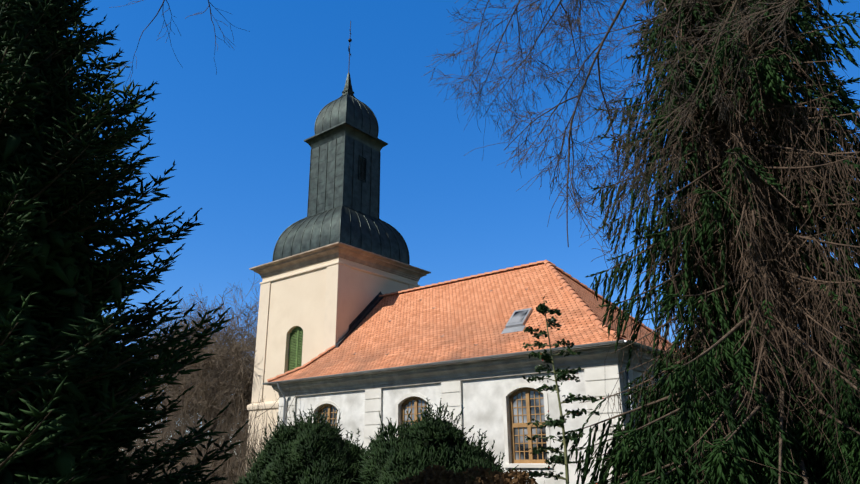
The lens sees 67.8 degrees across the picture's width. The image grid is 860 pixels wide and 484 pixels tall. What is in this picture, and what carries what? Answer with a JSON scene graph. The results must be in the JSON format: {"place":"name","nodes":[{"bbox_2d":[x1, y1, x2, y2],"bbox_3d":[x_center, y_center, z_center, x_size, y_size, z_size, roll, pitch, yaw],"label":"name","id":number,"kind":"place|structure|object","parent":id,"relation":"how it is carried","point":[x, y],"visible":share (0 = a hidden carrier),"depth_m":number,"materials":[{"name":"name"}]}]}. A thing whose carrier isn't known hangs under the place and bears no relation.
{"place":"outdoors","nodes":[
{"label":"outdoors","id":0,"kind":"place"},
{"bbox_2d":[0,0,248,483],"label":"conifer tree","id":1,"kind":"object","parent":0,"point":[39,266],"depth_m":9.13,"materials":[{"name":"green plant"}]},
{"bbox_2d":[262,257,417,401],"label":"tower body walls","id":2,"kind":"structure","parent":0,"point":[297,301],"depth_m":30.20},
{"bbox_2d":[288,326,302,370],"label":"tower shutter frames","id":3,"kind":"structure","parent":2,"relation":"in","point":[298,328],"depth_m":29.97,"materials":[{"name":"green wood"}]},
{"bbox_2d":[289,330,302,370],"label":"tower shutter slats","id":4,"kind":"object","parent":3,"relation":"in","point":[295,349],"visible":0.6,"depth_m":29.86,"materials":[{"name":"green wood"}]},
{"bbox_2d":[249,242,430,280],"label":"tower cornice","id":5,"kind":"structure","parent":2,"relation":"on","point":[333,251],"depth_m":30.80,"materials":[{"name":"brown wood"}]},
{"bbox_2d":[274,205,407,263],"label":"roof","id":6,"kind":"structure","parent":5,"relation":"on","point":[352,229],"depth_m":31.91,"materials":[{"name":"metal"}]},
{"bbox_2d":[308,136,379,218],"bbox_3d":[-4.622,-3.068,34.641,2.640,4.150,2.640,-15,-23,37],"label":"tower lantern","id":7,"kind":"object","parent":6,"relation":"on","point":[349,182],"visible":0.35,"depth_m":33.73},
{"bbox_2d":[304,121,387,151],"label":"cornice","id":8,"kind":"structure","parent":7,"relation":"on","point":[348,130],"depth_m":34.36,"materials":[{"name":"grey metal"}]},
{"bbox_2d":[315,84,377,136],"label":"dome roof","id":9,"kind":"structure","parent":8,"relation":"on","point":[337,118],"depth_m":35.08,"materials":[{"name":"metal"}]},
{"bbox_2d":[335,291,384,347],"bbox_3d":[-2.288,3.820,30.393,0.236,3.086,5.700,-15,-23,37],"label":"roof flashing","id":10,"kind":"object","parent":2,"relation":"attached to","point":[364,313],"visible":0.55,"depth_m":29.43,"materials":[{"name":"black metal"}]},
{"bbox_2d":[63,0,859,451],"label":"sky","id":11,"kind":"structure","parent":0,"point":[235,137],"materials":[{"name":"blue"}]},
{"bbox_2d":[262,339,673,425],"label":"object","id":12,"kind":"object","parent":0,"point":[636,344],"visible":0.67,"depth_m":20.68,"materials":[{"name":"grey metal"}]},
{"bbox_2d":[268,343,669,385],"bbox_3d":[2.236,5.563,25.961,15.840,0.116,9.610,-15,-23,37],"label":"gutter","id":13,"kind":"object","parent":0,"point":[593,347],"depth_m":20.92,"materials":[{"name":"grey metal"}]},
{"bbox_2d":[109,0,834,286],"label":"overhead tree","id":14,"kind":"object","parent":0,"point":[560,22],"depth_m":7.27,"materials":[{"name":"brown plant"}]},
{"bbox_2d":[296,370,663,483],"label":"nave walls","id":15,"kind":"structure","parent":0,"point":[482,402],"depth_m":20.49,"materials":[{"name":"white paint"}]},
{"bbox_2d":[272,345,674,397],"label":"cornice","id":16,"kind":"structure","parent":15,"relation":"attached to","point":[526,365],"depth_m":21.12,"materials":[{"name":"grey paint"}]},
{"bbox_2d":[278,365,669,483],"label":"wall trim","id":17,"kind":"structure","parent":15,"relation":"attached to","point":[600,381],"depth_m":19.55,"materials":[{"name":"white paint"}]},
{"bbox_2d":[270,263,683,381],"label":"nave roof tiles","id":18,"kind":"object","parent":15,"relation":"on","point":[462,317],"visible":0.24,"depth_m":24.43,"materials":[{"name":"orange tile"}]},
{"bbox_2d":[267,260,683,381],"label":"roof ridge tiles","id":19,"kind":"object","parent":18,"relation":"on","point":[596,320],"visible":0.77,"depth_m":25.39,"materials":[{"name":"orange tile"}]},
{"bbox_2d":[501,308,532,333],"bbox_3d":[3.049,2.725,22.166,0.860,0.938,0.910,-15,-23,37],"label":"skylight frame","id":20,"kind":"object","parent":18,"relation":"on","point":[515,327],"visible":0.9,"depth_m":21.93,"materials":[{"name":"grey metal"}]},
{"bbox_2d":[508,310,527,323],"bbox_3d":[3.074,2.601,22.242,0.560,0.526,0.542,-15,-23,37],"label":"skylight glass","id":21,"kind":"object","parent":20,"relation":"in","point":[518,316],"visible":1,"depth_m":22.23,"materials":[{"name":"glass"}]},
{"bbox_2d":[317,388,649,462],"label":"window frames","id":22,"kind":"structure","parent":15,"relation":"in","point":[513,425],"depth_m":19.87,"materials":[{"name":"brown wood"}]},
{"bbox_2d":[320,391,649,459],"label":"window panes","id":23,"kind":"structure","parent":22,"relation":"in","point":[520,421],"depth_m":19.79,"materials":[{"name":"clear glass"}]},
{"bbox_2d":[516,296,603,483],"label":"sapling","id":24,"kind":"object","parent":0,"point":[543,310],"depth_m":13.65,"materials":[{"name":"green plant"}]},
{"label":"ground","id":25,"kind":"structure","parent":0,"visible":0},
{"bbox_2d":[115,290,255,457],"bbox_3d":[-13.784,8.586,37.675,11.418,11.348,12.953,-15,-23,37],"label":"bare tree","id":26,"kind":"object","parent":25,"relation":"on","point":[248,391],"depth_m":36.46,"materials":[{"name":"brown plant"}]},
{"bbox_2d":[125,288,255,425],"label":"bare tree","id":27,"kind":"object","parent":25,"relation":"on","point":[192,321],"depth_m":72.75,"materials":[{"name":"brown plant"}]},
{"bbox_2d":[89,372,297,483],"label":"bare bush","id":28,"kind":"object","parent":25,"relation":"on","point":[229,466],"visible":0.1,"depth_m":27.17,"materials":[{"name":"brown plant"}]},
{"bbox_2d":[143,363,248,481],"bbox_3d":[-11.241,9.480,33.039,8.494,6.680,6.317,-54,-56,67],"label":"bare shrub","id":29,"kind":"object","parent":25,"relation":"on","point":[208,390],"depth_m":31.17,"materials":[{"name":"brown plant"}]},
{"bbox_2d":[135,294,258,464],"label":"bare tree","id":30,"kind":"object","parent":25,"relation":"on","point":[223,332],"depth_m":59.94,"materials":[{"name":"brown plant"}]},
{"bbox_2d":[140,288,255,473],"bbox_3d":[-10.539,8.601,35.498,13.519,9.886,12.743,-15,-23,37],"label":"bare tree","id":31,"kind":"object","parent":25,"relation":"on","point":[222,364],"depth_m":32.69,"materials":[{"name":"brown plant"}]},
{"bbox_2d":[139,297,258,434],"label":"bare tree","id":32,"kind":"object","parent":25,"relation":"on","point":[256,307],"depth_m":40.10,"materials":[{"name":"brown plant"}]},
{"bbox_2d":[140,275,259,437],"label":"bare tree","id":33,"kind":"object","parent":25,"relation":"on","point":[229,317],"depth_m":71.19,"materials":[{"name":"brown plant"}]},
{"bbox_2d":[165,304,256,429],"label":"bare tree","id":34,"kind":"object","parent":25,"relation":"on","point":[235,334],"depth_m":54.32,"materials":[{"name":"brown plant"}]},
{"bbox_2d":[218,368,253,432],"bbox_3d":[-9.596,11.042,40.073,9.760,8.152,8.252,-15,-23,37],"label":"bare tree","id":35,"kind":"object","parent":25,"relation":"on","point":[246,389],"depth_m":37.83,"materials":[{"name":"brown plant"}]},
{"bbox_2d":[245,409,278,472],"bbox_3d":[-4.508,9.970,30.276,5.800,3.850,5.800,-15,-23,37],"label":"tower base","id":36,"kind":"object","parent":25,"relation":"on","point":[264,421],"depth_m":29.60,"materials":[{"name":"paint"}]},
{"bbox_2d":[247,261,419,410],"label":"tower corner trim","id":37,"kind":"structure","parent":36,"relation":"on","point":[336,318],"depth_m":29.43,"materials":[{"name":"beige paint"}]},
{"bbox_2d":[272,204,409,264],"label":"roof seams","id":38,"kind":"object","parent":37,"relation":"on","point":[340,231],"visible":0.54,"depth_m":32.53,"materials":[{"name":"grey metal"}]},
{"bbox_2d":[307,134,380,218],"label":"cladding seams","id":39,"kind":"object","parent":38,"relation":"on","point":[343,178],"visible":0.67,"depth_m":33.82,"materials":[{"name":"black metal"}]},
{"bbox_2d":[314,73,378,137],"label":"dome seams","id":40,"kind":"object","parent":39,"relation":"on","point":[348,80],"visible":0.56,"depth_m":35.90,"materials":[{"name":"grey metal"}]},
{"bbox_2d":[348,21,350,72],"bbox_3d":[-4.694,-11.356,37.416,0.048,3.750,0.056,-15,-23,37],"label":"spire finial","id":41,"kind":"object","parent":40,"relation":"on","point":[349,45],"visible":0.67,"depth_m":37.42,"materials":[{"name":"metal"}]},
{"bbox_2d":[358,155,366,182],"bbox_3d":[-4.627,-3.613,34.824,2.740,1.400,0.540,-15,-23,37],"label":"lantern louvre frame","id":42,"kind":"object","parent":39,"relation":"attached to","point":[365,168],"visible":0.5,"depth_m":34.01,"materials":[{"name":"black wood"}]},
{"bbox_2d":[359,158,365,180],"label":"louvers","id":43,"kind":"object","parent":42,"relation":"in","point":[362,169],"visible":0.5,"depth_m":34.01,"materials":[{"name":"black wood"}]},
{"bbox_2d":[232,407,371,483],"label":"yew bush","id":44,"kind":"object","parent":25,"relation":"on","point":[327,439],"depth_m":19.69,"materials":[{"name":"green plant"}]},
{"bbox_2d":[351,398,518,483],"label":"yew bush","id":45,"kind":"object","parent":25,"relation":"on","point":[390,460],"depth_m":17.25,"materials":[{"name":"green plant"}]},
{"bbox_2d":[396,464,544,483],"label":"dry hedge","id":46,"kind":"object","parent":25,"relation":"on","point":[481,475],"depth_m":11.81,"materials":[{"name":"brown plant"}]},
{"bbox_2d":[557,0,859,483],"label":"spruce tree","id":47,"kind":"object","parent":25,"relation":"on","point":[646,453],"depth_m":13.36,"materials":[{"name":"green plant"}]}
]}

